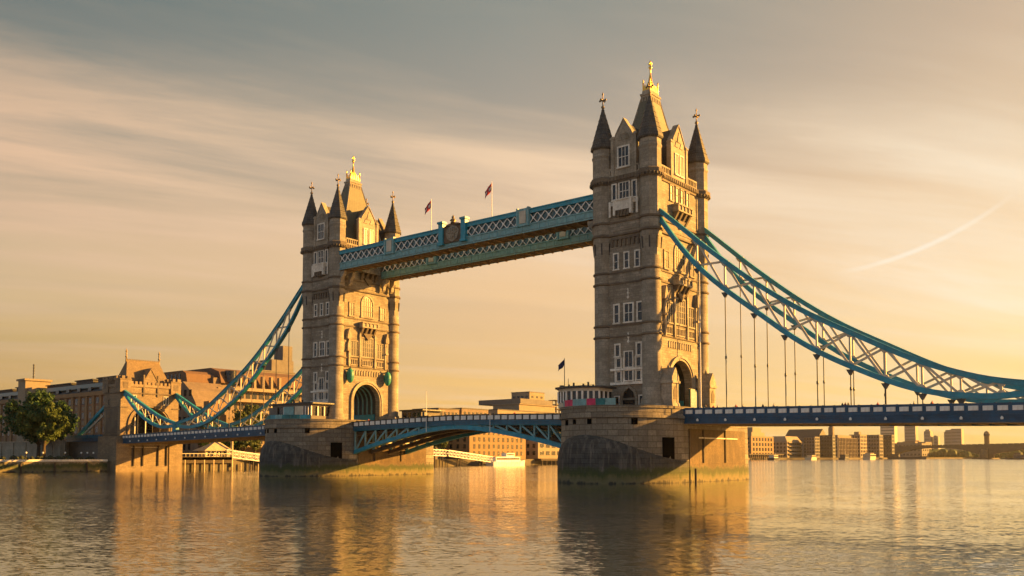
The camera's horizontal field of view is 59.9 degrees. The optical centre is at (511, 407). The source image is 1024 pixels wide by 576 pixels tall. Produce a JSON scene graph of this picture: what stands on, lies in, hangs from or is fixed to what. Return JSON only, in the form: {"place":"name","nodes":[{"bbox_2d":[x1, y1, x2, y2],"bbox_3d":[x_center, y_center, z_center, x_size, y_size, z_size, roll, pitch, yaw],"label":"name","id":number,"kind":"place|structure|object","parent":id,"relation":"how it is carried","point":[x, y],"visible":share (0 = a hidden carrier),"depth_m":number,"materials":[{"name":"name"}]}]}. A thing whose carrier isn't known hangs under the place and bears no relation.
{"place":"outdoors","nodes":[
{"label":"outdoors","id":0,"kind":"place"},
{"bbox_2d":[399,409,444,417],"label":"control cabin","id":1,"kind":"object","parent":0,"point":[413,413],"visible":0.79,"depth_m":212.50,"materials":[{"name":"grey concrete"}]},
{"bbox_2d":[0,459,1023,575],"bbox_3d":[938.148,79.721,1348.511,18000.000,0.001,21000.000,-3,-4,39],"label":"river water","id":2,"kind":"structure","parent":0,"point":[911,517],"depth_m":56.66,"materials":[{"name":"liquid"}]},
{"bbox_2d":[182,453,258,469],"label":"river jetty","id":3,"kind":"object","parent":2,"relation":"in","point":[205,459],"visible":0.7,"depth_m":286.73,"materials":[{"name":"wood"}]},
{"bbox_2d":[193,442,230,456],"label":"jetty pavilion","id":4,"kind":"structure","parent":3,"relation":"on","point":[216,447],"depth_m":291.08,"materials":[{"name":"white wood"}]},
{"bbox_2d":[225,449,259,468],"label":"gangway","id":5,"kind":"object","parent":2,"relation":"in","point":[248,456],"visible":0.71,"depth_m":297.86,"materials":[{"name":"beige paint"}]},
{"bbox_2d":[259,419,433,476],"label":"bridge pier","id":6,"kind":"structure","parent":2,"relation":"in","point":[304,447],"depth_m":194.36,"materials":[{"name":"stone"}]},
{"bbox_2d":[122,425,264,443],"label":"road deck","id":7,"kind":"structure","parent":6,"relation":"attached to","point":[243,433],"depth_m":240.63,"materials":[{"name":"metal"}]},
{"bbox_2d":[267,415,310,418],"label":"hoarding","id":8,"kind":"object","parent":6,"relation":"on","point":[288,416],"visible":0.9,"depth_m":193.35,"materials":[{"name":"teal paint"}]},
{"bbox_2d":[268,400,334,418],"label":"control cabin","id":9,"kind":"object","parent":6,"relation":"on","point":[317,410],"visible":0.84,"depth_m":199.12,"materials":[{"name":"grey concrete"}]},
{"bbox_2d":[300,156,400,419],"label":"bridge tower","id":10,"kind":"structure","parent":6,"relation":"on","point":[355,325],"depth_m":207.78,"materials":[{"name":"stone"}]},
{"bbox_2d":[123,284,302,433],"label":"suspension chain","id":11,"kind":"object","parent":10,"relation":"hanging from","point":[175,426],"visible":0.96,"depth_m":227.27,"materials":[{"name":"teal paint"}]},
{"bbox_2d":[175,369,301,429],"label":"suspension chain","id":12,"kind":"object","parent":10,"relation":"hanging from","point":[179,397],"visible":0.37,"depth_m":249.53,"materials":[{"name":"teal paint"}]},
{"bbox_2d":[313,342,317,357],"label":"window","id":13,"kind":"structure","parent":10,"relation":"in","point":[315,344],"depth_m":206.47,"materials":[{"name":"stone"}]},
{"bbox_2d":[318,250,324,262],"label":"window","id":14,"kind":"structure","parent":10,"relation":"in","point":[321,253],"depth_m":206.40,"materials":[{"name":"glass"}]},
{"bbox_2d":[318,341,325,356],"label":"window","id":15,"kind":"structure","parent":10,"relation":"in","point":[322,343],"depth_m":204.94,"materials":[{"name":"stone"}]},
{"bbox_2d":[346,366,353,382],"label":"hanging lantern","id":16,"kind":"object","parent":10,"relation":"attached to","point":[350,374],"visible":1,"depth_m":203.03,"materials":[{"name":"metal"}]},
{"bbox_2d":[348,301,355,316],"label":"window","id":17,"kind":"structure","parent":10,"relation":"in","point":[351,304],"depth_m":205.94,"materials":[{"name":"stone"}]},
{"bbox_2d":[350,340,358,357],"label":"window","id":18,"kind":"structure","parent":10,"relation":"in","point":[354,344],"depth_m":206.19,"materials":[{"name":"stone"}]},
{"bbox_2d":[360,295,374,319],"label":"window","id":19,"kind":"structure","parent":10,"relation":"in","point":[367,303],"depth_m":209.75,"materials":[{"name":"glass"}]},
{"bbox_2d":[361,337,373,358],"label":"window","id":20,"kind":"structure","parent":10,"relation":"in","point":[366,346],"depth_m":209.19,"materials":[{"name":"stone"}]},
{"bbox_2d":[376,343,384,359],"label":"window","id":21,"kind":"structure","parent":10,"relation":"in","point":[379,347],"depth_m":212.30,"materials":[{"name":"stone"}]},
{"bbox_2d":[379,307,385,321],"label":"window","id":22,"kind":"structure","parent":10,"relation":"in","point":[381,309],"depth_m":213.26,"materials":[{"name":"stone"}]},
{"bbox_2d":[384,369,390,385],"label":"hanging lantern","id":23,"kind":"object","parent":10,"relation":"attached to","point":[387,378],"visible":1,"depth_m":212.03,"materials":[{"name":"metal"}]},
{"bbox_2d":[353,415,489,453],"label":"bascule leaf","id":24,"kind":"object","parent":6,"relation":"attached to","point":[440,429],"visible":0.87,"depth_m":193.26,"materials":[{"name":"metal"}]},
{"bbox_2d":[433,449,445,466],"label":"gangway","id":25,"kind":"object","parent":2,"relation":"in","point":[438,452],"visible":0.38,"depth_m":390.53,"materials":[{"name":"beige paint"}]},
{"bbox_2d":[445,450,492,465],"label":"gangway","id":26,"kind":"object","parent":2,"relation":"in","point":[449,453],"visible":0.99,"depth_m":405.74,"materials":[{"name":"beige paint"}]},
{"bbox_2d":[485,453,524,465],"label":"passenger boat","id":27,"kind":"object","parent":2,"relation":"on","point":[507,459],"visible":0.9,"depth_m":425.43,"materials":[{"name":"white paint"}]},
{"bbox_2d":[557,405,748,483],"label":"bridge pier","id":28,"kind":"structure","parent":2,"relation":"in","point":[628,444],"depth_m":142.44,"materials":[{"name":"stone"}]},
{"bbox_2d":[453,413,560,447],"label":"bascule leaf","id":29,"kind":"object","parent":28,"relation":"attached to","point":[544,428],"visible":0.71,"depth_m":170.10,"materials":[{"name":"metal"}]},
{"bbox_2d":[557,358,568,390],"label":"flagpole","id":30,"kind":"object","parent":28,"relation":"on","point":[561,365],"visible":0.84,"depth_m":156.17,"materials":[{"name":"metal"}]},
{"bbox_2d":[555,382,616,408],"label":"control cabin","id":31,"kind":"object","parent":28,"relation":"on","point":[569,392],"visible":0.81,"depth_m":149.50,"materials":[{"name":"beige paint"}]},
{"bbox_2d":[563,398,615,406],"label":"hoarding","id":32,"kind":"object","parent":28,"relation":"on","point":[596,401],"visible":0.81,"depth_m":142.40,"materials":[{"name":"multicoloured paint"}]},
{"bbox_2d":[590,61,710,406],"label":"bridge tower","id":33,"kind":"structure","parent":28,"relation":"on","point":[647,164],"depth_m":155.24,"materials":[{"name":"stone"}]},
{"bbox_2d":[339,194,592,285],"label":"walkway","id":34,"kind":"structure","parent":33,"relation":"attached to","point":[453,236],"depth_m":177.70,"materials":[{"name":"teal metal"}]},
{"bbox_2d":[425,199,431,229],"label":"flagpole","id":35,"kind":"object","parent":34,"relation":"on","point":[428,206],"visible":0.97,"depth_m":187.33,"materials":[{"name":"white metal"}]},
{"bbox_2d":[485,183,491,216],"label":"flagpole","id":36,"kind":"object","parent":34,"relation":"on","point":[488,190],"visible":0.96,"depth_m":176.81,"materials":[{"name":"white metal"}]},
{"bbox_2d":[381,227,592,293],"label":"walkway","id":37,"kind":"structure","parent":33,"relation":"attached to","point":[563,241],"depth_m":192.04,"materials":[{"name":"teal metal"}]},
{"bbox_2d":[611,183,616,202],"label":"window","id":38,"kind":"structure","parent":33,"relation":"in","point":[613,186],"depth_m":156.02,"materials":[{"name":"glass"}]},
{"bbox_2d":[612,253,619,270],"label":"window","id":39,"kind":"structure","parent":33,"relation":"in","point":[615,255],"depth_m":155.26,"materials":[{"name":"glass"}]},
{"bbox_2d":[612,303,620,324],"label":"window","id":40,"kind":"structure","parent":33,"relation":"in","point":[616,307],"depth_m":154.73,"materials":[{"name":"stone"}]},
{"bbox_2d":[614,343,620,357],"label":"window","id":41,"kind":"structure","parent":33,"relation":"in","point":[617,347],"depth_m":154.24,"materials":[{"name":"stone"}]},
{"bbox_2d":[618,180,629,198],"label":"window","id":42,"kind":"structure","parent":33,"relation":"in","point":[624,186],"depth_m":154.73,"materials":[{"name":"glass"}]},
{"bbox_2d":[623,251,629,268],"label":"window","id":43,"kind":"structure","parent":33,"relation":"in","point":[626,254],"depth_m":153.91,"materials":[{"name":"glass"}]},
{"bbox_2d":[623,370,632,381],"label":"window","id":44,"kind":"structure","parent":33,"relation":"in","point":[627,373],"depth_m":152.61,"materials":[{"name":"glass"}]},
{"bbox_2d":[623,350,633,367],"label":"window","id":45,"kind":"structure","parent":33,"relation":"in","point":[628,355],"depth_m":152.74,"materials":[{"name":"glass"}]},
{"bbox_2d":[623,302,634,323],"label":"window","id":46,"kind":"structure","parent":33,"relation":"in","point":[628,307],"depth_m":153.12,"materials":[{"name":"glass"}]},
{"bbox_2d":[631,179,636,197],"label":"window","id":47,"kind":"structure","parent":33,"relation":"in","point":[633,182],"depth_m":153.42,"materials":[{"name":"glass"}]},
{"bbox_2d":[633,249,640,267],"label":"window","id":48,"kind":"structure","parent":33,"relation":"in","point":[637,256],"depth_m":152.56,"materials":[{"name":"glass"}]},
{"bbox_2d":[635,341,641,355],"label":"window","id":49,"kind":"structure","parent":33,"relation":"in","point":[638,344],"depth_m":151.56,"materials":[{"name":"stone"}]},
{"bbox_2d":[636,301,641,321],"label":"window","id":50,"kind":"structure","parent":33,"relation":"in","point":[638,303],"depth_m":151.89,"materials":[{"name":"glass"}]},
{"bbox_2d":[663,249,669,269],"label":"window","id":51,"kind":"structure","parent":33,"relation":"in","point":[665,252],"depth_m":154.09,"materials":[{"name":"glass"}]},
{"bbox_2d":[667,301,673,324],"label":"window","id":52,"kind":"structure","parent":33,"relation":"in","point":[669,304],"depth_m":154.62,"materials":[{"name":"stone"}]},
{"bbox_2d":[669,184,673,201],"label":"window","id":53,"kind":"structure","parent":33,"relation":"in","point":[671,187],"depth_m":156.29,"materials":[{"name":"glass"}]},
{"bbox_2d":[673,244,685,274],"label":"window","id":54,"kind":"structure","parent":33,"relation":"in","point":[679,258],"depth_m":157.75,"materials":[{"name":"stone"}]},
{"bbox_2d":[676,297,686,326],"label":"window","id":55,"kind":"structure","parent":33,"relation":"in","point":[680,306],"depth_m":157.71,"materials":[{"name":"glass"}]},
{"bbox_2d":[685,192,689,206],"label":"window","id":56,"kind":"structure","parent":33,"relation":"in","point":[687,198],"depth_m":160.92,"materials":[{"name":"glass"}]},
{"bbox_2d":[689,261,695,278],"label":"window","id":57,"kind":"structure","parent":33,"relation":"in","point":[691,268],"depth_m":161.47,"materials":[{"name":"stone"}]},
{"bbox_2d":[689,307,695,329],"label":"window","id":58,"kind":"structure","parent":33,"relation":"in","point":[691,310],"depth_m":160.82,"materials":[{"name":"stone"}]},
{"bbox_2d":[659,208,1023,407],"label":"suspension chain","id":59,"kind":"object","parent":33,"relation":"hanging from","point":[963,395],"visible":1,"depth_m":132.38,"materials":[{"name":"teal paint"}]},
{"bbox_2d":[704,228,1023,405],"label":"suspension chain","id":60,"kind":"object","parent":33,"relation":"hanging from","point":[793,297],"visible":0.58,"depth_m":149.11,"materials":[{"name":"teal paint"}]},
{"bbox_2d":[660,363,679,405],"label":"gate pillar","id":61,"kind":"structure","parent":28,"relation":"on","point":[669,381],"depth_m":148.94,"materials":[{"name":"stone"}]},
{"bbox_2d":[689,388,699,407],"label":"site screen","id":62,"kind":"object","parent":28,"relation":"on","point":[693,397],"visible":0.64,"depth_m":157.61,"materials":[{"name":"metal"}]},
{"bbox_2d":[696,370,716,407],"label":"gate pillar","id":63,"kind":"structure","parent":28,"relation":"on","point":[708,385],"depth_m":159.62,"materials":[{"name":"stone"}]},
{"bbox_2d":[683,402,1023,426],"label":"road deck","id":64,"kind":"structure","parent":28,"relation":"on","point":[980,414],"depth_m":129.70,"materials":[{"name":"metal"}]},
{"bbox_2d":[748,454,783,459],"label":"river wharf","id":65,"kind":"structure","parent":2,"relation":"in","point":[752,456],"depth_m":1241.58,"materials":[{"name":"brown wood"}]},
{"bbox_2d":[862,453,875,459],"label":"boat","id":66,"kind":"object","parent":2,"relation":"on","point":[869,456],"visible":0.93,"depth_m":1266.51,"materials":[{"name":"beige paint"}]},
{"bbox_2d":[887,454,926,458],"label":"barge","id":67,"kind":"object","parent":2,"relation":"on","point":[895,456],"visible":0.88,"depth_m":1520.33,"materials":[{"name":"brown metal"}]},
{"bbox_2d":[894,443,1023,458],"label":"road bridge","id":68,"kind":"structure","parent":2,"relation":"on","point":[986,451],"depth_m":1654.85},
{"bbox_2d":[1005,453,1023,459],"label":"tug boat","id":69,"kind":"object","parent":2,"relation":"on","point":[1017,456],"visible":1,"depth_m":1386.59,"materials":[{"name":"brown metal"}]},
{"bbox_2d":[0,0,1023,448],"label":"sky","id":70,"kind":"structure","parent":0,"point":[160,160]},
{"bbox_2d":[107,457,978,470],"bbox_3d":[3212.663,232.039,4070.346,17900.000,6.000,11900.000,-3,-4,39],"label":"ground","id":71,"kind":"structure","parent":0,"point":[245,464],"depth_m":402.76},
{"bbox_2d":[0,441,65,459],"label":"wharf wall","id":72,"kind":"structure","parent":71,"relation":"on","point":[18,449],"depth_m":290.14,"materials":[{"name":"stone"}]},
{"bbox_2d":[0,388,79,456],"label":"broadleaf tree","id":73,"kind":"object","parent":71,"relation":"on","point":[35,401],"visible":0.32,"depth_m":275.93,"materials":[{"name":"green plant"}]},
{"bbox_2d":[14,401,73,456],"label":"broadleaf tree","id":74,"kind":"object","parent":71,"relation":"on","point":[48,423],"visible":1,"depth_m":254.47,"materials":[{"name":"green plant"}]},
{"bbox_2d":[0,455,94,459],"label":"hedge","id":75,"kind":"object","parent":71,"relation":"on","point":[14,457],"visible":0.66,"depth_m":250.99,"materials":[{"name":"green plant"}]},
{"bbox_2d":[0,459,107,472],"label":"quay wall","id":76,"kind":"structure","parent":71,"relation":"on","point":[55,465],"depth_m":249.19,"materials":[{"name":"stone"}]},
{"bbox_2d":[10,434,102,458],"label":"approach viaduct","id":77,"kind":"object","parent":71,"relation":"on","point":[75,445],"visible":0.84,"depth_m":278.87,"materials":[{"name":"blue paint"}]},
{"bbox_2d":[0,364,117,441],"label":"brick hotel","id":78,"kind":"structure","parent":71,"relation":"on","point":[84,399],"depth_m":347.52,"materials":[{"name":"brown brick"}]},
{"bbox_2d":[98,348,182,470],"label":"shore gatehouse","id":79,"kind":"object","parent":71,"relation":"on","point":[150,384],"visible":0.88,"depth_m":268.70,"materials":[{"name":"stone"}]},
{"bbox_2d":[77,406,103,434],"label":"anchor stay","id":80,"kind":"object","parent":79,"relation":"attached to","point":[83,431],"visible":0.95,"depth_m":275.10,"materials":[{"name":"teal paint"}]},
{"bbox_2d":[164,370,235,459],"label":"curved annex","id":81,"kind":"object","parent":71,"relation":"on","point":[200,390],"visible":0.28,"depth_m":333.44,"materials":[{"name":"brown concrete"}]},
{"bbox_2d":[186,368,301,459],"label":"terraced hotel","id":82,"kind":"structure","parent":71,"relation":"on","point":[270,383],"depth_m":354.67,"materials":[{"name":"brown concrete"}]},
{"bbox_2d":[233,426,261,459],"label":"broadleaf tree","id":83,"kind":"object","parent":71,"relation":"on","point":[255,445],"visible":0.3,"depth_m":313.58,"materials":[{"name":"green plant"}]},
{"bbox_2d":[232,404,264,459],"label":"broadleaf tree","id":84,"kind":"object","parent":71,"relation":"on","point":[246,410],"visible":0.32,"depth_m":326.78,"materials":[{"name":"green plant"}]},
{"bbox_2d":[247,346,295,374],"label":"concrete block","id":85,"kind":"structure","parent":71,"relation":"on","point":[282,361],"depth_m":390.46,"materials":[{"name":"beige concrete"}]},
{"bbox_2d":[421,408,459,414],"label":"office block","id":86,"kind":"structure","parent":71,"relation":"on","point":[449,411],"depth_m":470.32,"materials":[{"name":"brown concrete"}]},
{"bbox_2d":[433,440,447,454],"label":"broadleaf tree","id":87,"kind":"object","parent":71,"relation":"on","point":[444,445],"visible":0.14,"depth_m":410.70,"materials":[{"name":"green plant"}]},
{"bbox_2d":[452,408,488,413],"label":"office block","id":88,"kind":"structure","parent":71,"relation":"on","point":[471,411],"depth_m":484.99,"materials":[{"name":"brown concrete"}]},
{"bbox_2d":[445,432,525,458],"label":"brick warehouse","id":89,"kind":"structure","parent":71,"relation":"on","point":[492,444],"depth_m":445.47,"materials":[{"name":"beige brick"}]},
{"bbox_2d":[479,398,555,413],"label":"terraced flats","id":90,"kind":"structure","parent":71,"relation":"on","point":[512,406],"depth_m":552.52,"materials":[{"name":"concrete"}]},
{"bbox_2d":[511,391,544,399],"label":"tower block","id":91,"kind":"structure","parent":71,"relation":"on","point":[530,395],"depth_m":579.45,"materials":[{"name":"concrete"}]},
{"bbox_2d":[526,440,559,458],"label":"riverside flats","id":92,"kind":"structure","parent":71,"relation":"on","point":[536,450],"depth_m":487.63,"materials":[{"name":"brick"}]},
{"bbox_2d":[747,427,773,457],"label":"riverside block","id":93,"kind":"structure","parent":71,"relation":"on","point":[759,442],"depth_m":1262.36,"materials":[{"name":"yellow brick"}]},
{"bbox_2d":[772,436,801,457],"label":"riverside block","id":94,"kind":"structure","parent":71,"relation":"on","point":[789,446],"depth_m":1326.99,"materials":[{"name":"concrete"}]},
{"bbox_2d":[785,429,825,457],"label":"riverside block","id":95,"kind":"structure","parent":71,"relation":"on","point":[800,434],"depth_m":1497.60,"materials":[{"name":"grey concrete"}]},
{"bbox_2d":[803,437,819,457],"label":"riverside block","id":96,"kind":"structure","parent":71,"relation":"on","point":[811,445],"depth_m":1336.89,"materials":[{"name":"grey concrete"}]},
{"bbox_2d":[817,435,835,457],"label":"riverside block","id":97,"kind":"structure","parent":71,"relation":"on","point":[827,446],"depth_m":1369.17,"materials":[{"name":"brown"}]},
{"bbox_2d":[835,435,856,457],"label":"riverside block","id":98,"kind":"structure","parent":71,"relation":"on","point":[846,443],"depth_m":1457.18,"materials":[{"name":"brick"}]},
{"bbox_2d":[849,432,866,457],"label":"riverside block","id":99,"kind":"structure","parent":71,"relation":"on","point":[861,445],"depth_m":1529.85,"materials":[{"name":"concrete"}]},
{"bbox_2d":[867,435,883,456],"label":"riverside block","id":100,"kind":"structure","parent":71,"relation":"on","point":[874,444],"depth_m":1586.72,"materials":[{"name":"brown brick"}]},
{"bbox_2d":[883,435,894,456],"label":"riverside block","id":101,"kind":"structure","parent":71,"relation":"on","point":[888,446],"depth_m":1629.12,"materials":[{"name":"brown brick"}]},
{"bbox_2d":[894,441,928,456],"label":"city block","id":102,"kind":"structure","parent":71,"relation":"on","point":[918,452],"depth_m":1973.64,"materials":[{"name":"brown concrete"}]},
{"bbox_2d":[929,449,1023,458],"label":"woods","id":103,"kind":"object","parent":71,"relation":"on","point":[947,453],"visible":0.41,"depth_m":1964.62,"materials":[{"name":"green plant"}]},
{"bbox_2d":[699,271,701,407],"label":"suspension rod","id":104,"kind":"object","parent":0,"point":[700,342],"visible":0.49,"depth_m":150.69,"materials":[{"name":"paint"}]},
{"bbox_2d":[880,426,897,442],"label":"tower block","id":105,"kind":"structure","parent":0,"point":[888,430],"depth_m":2626.90,"materials":[{"name":"grey concrete"}]},
{"bbox_2d":[904,426,917,441],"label":"tower block","id":106,"kind":"structure","parent":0,"point":[911,433],"depth_m":2587.36,"materials":[{"name":"grey concrete"}]},
{"bbox_2d":[924,429,932,448],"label":"tower block","id":107,"kind":"structure","parent":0,"point":[928,435],"depth_m":2559.55,"materials":[{"name":"grey concrete"}]},
{"bbox_2d":[944,430,950,449],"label":"tower block","id":108,"kind":"structure","parent":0,"point":[947,437],"depth_m":2541.71,"materials":[{"name":"grey concrete"}]},
{"bbox_2d":[951,429,963,449],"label":"tower block","id":109,"kind":"structure","parent":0,"point":[957,436],"depth_m":2509.39,"materials":[{"name":"grey concrete"}]},
{"bbox_2d":[984,431,989,443],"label":"slim tower","id":110,"kind":"structure","parent":0,"point":[986,437],"depth_m":1738.24,"materials":[{"name":"brown concrete"}]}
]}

